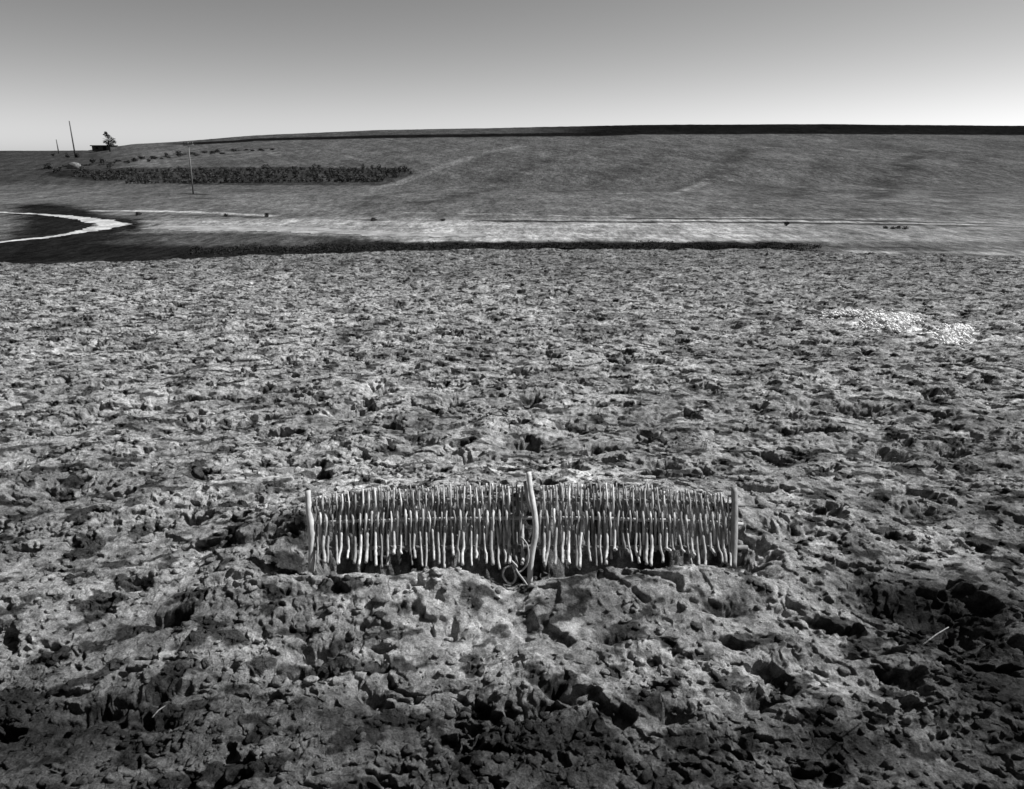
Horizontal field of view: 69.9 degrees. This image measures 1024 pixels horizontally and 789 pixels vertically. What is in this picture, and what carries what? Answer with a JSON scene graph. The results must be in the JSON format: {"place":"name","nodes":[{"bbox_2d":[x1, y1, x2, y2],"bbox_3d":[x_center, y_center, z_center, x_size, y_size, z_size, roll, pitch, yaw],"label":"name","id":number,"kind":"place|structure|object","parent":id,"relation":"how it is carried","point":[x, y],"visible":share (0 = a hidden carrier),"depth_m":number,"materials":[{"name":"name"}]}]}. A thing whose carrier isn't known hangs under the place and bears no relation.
{"place":"outdoors","nodes":[
{"label":"outdoors","id":0,"kind":"place"},
{"bbox_2d":[0,212,127,242],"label":"farm track","id":1,"kind":"structure","parent":0,"point":[105,224],"depth_m":66.36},
{"bbox_2d":[143,224,486,236],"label":"dirt road","id":2,"kind":"structure","parent":0,"point":[245,228],"depth_m":61.44,"materials":[{"name":"grey soil"}]},
{"bbox_2d":[0,248,1023,788],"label":"ploughed field","id":3,"kind":"structure","parent":0,"point":[974,598],"depth_m":3.63,"materials":[{"name":"soil"}]},
{"bbox_2d":[305,472,747,583],"bbox_3d":[0.053,0.546,3.015,1.836,0.405,0.240,0,19,0],"label":"wattle hurdle","id":4,"kind":"object","parent":3,"relation":"on","point":[596,547],"visible":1,"depth_m":3.02,"materials":[{"name":"grey wood"}]},
{"bbox_2d":[502,536,529,584],"bbox_3d":[0.019,0.684,2.968,0.119,0.192,0.112,0,19,0],"label":"twine","id":5,"kind":"object","parent":4,"relation":"attached to","point":[514,566],"visible":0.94,"depth_m":2.94,"materials":[{"name":"fabric"}]},
{"bbox_2d":[807,308,978,345],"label":"stones","id":6,"kind":"object","parent":3,"relation":"on","point":[955,334],"visible":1,"depth_m":8.23,"materials":[{"name":"white stone"}]},
{"bbox_2d":[922,627,948,645],"bbox_3d":[1.266,0.721,2.187,0.176,0.020,0.004,-14,23,-35],"label":"straw stalk","id":7,"kind":"object","parent":3,"relation":"on","point":[934,636],"visible":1,"depth_m":2.17,"materials":[{"name":"plant"}]},
{"bbox_2d":[0,124,1023,191],"bbox_3d":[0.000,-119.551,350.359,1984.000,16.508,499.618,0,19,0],"label":"hillside","id":8,"kind":"structure","parent":0,"point":[793,158],"depth_m":175.13,"materials":[{"name":"grey plant"}]},
{"bbox_2d":[69,121,75,156],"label":"utility pole","id":9,"kind":"object","parent":8,"relation":"on","point":[72,139],"visible":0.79,"depth_m":240.58,"materials":[{"name":"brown wood"}]},
{"bbox_2d":[67,162,80,168],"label":"boulder","id":10,"kind":"object","parent":8,"relation":"on","point":[73,165],"visible":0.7,"depth_m":179.90,"materials":[{"name":"stone"}]},
{"bbox_2d":[90,145,117,150],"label":"shed","id":11,"kind":"structure","parent":8,"relation":"on","point":[99,147],"depth_m":280.68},
{"bbox_2d":[102,131,115,151],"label":"broadleaf tree","id":12,"kind":"object","parent":8,"relation":"on","point":[107,141],"visible":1,"depth_m":264.10,"materials":[{"name":"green plant"}]},
{"bbox_2d":[0,192,1023,264],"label":"valley floor","id":13,"kind":"structure","parent":0,"point":[979,224],"depth_m":70.28,"materials":[{"name":"grey plant"}]},
{"bbox_2d":[183,142,193,193],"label":"utility pole","id":14,"kind":"object","parent":13,"relation":"on","point":[188,144],"visible":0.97,"depth_m":108.54,"materials":[{"name":"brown wood"}]},
{"bbox_2d":[188,240,821,255],"bbox_3d":[-0.206,-10.385,51.345,44.428,0.349,7.019,-1,19,-3],"label":"scrub","id":15,"kind":"object","parent":13,"relation":"on","point":[472,245],"visible":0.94,"depth_m":50.96,"materials":[{"name":"black plant"}]},
{"bbox_2d":[0,0,1023,150],"label":"sky","id":16,"kind":"structure","parent":0,"point":[133,71],"materials":[{"name":"grey"}]}
]}

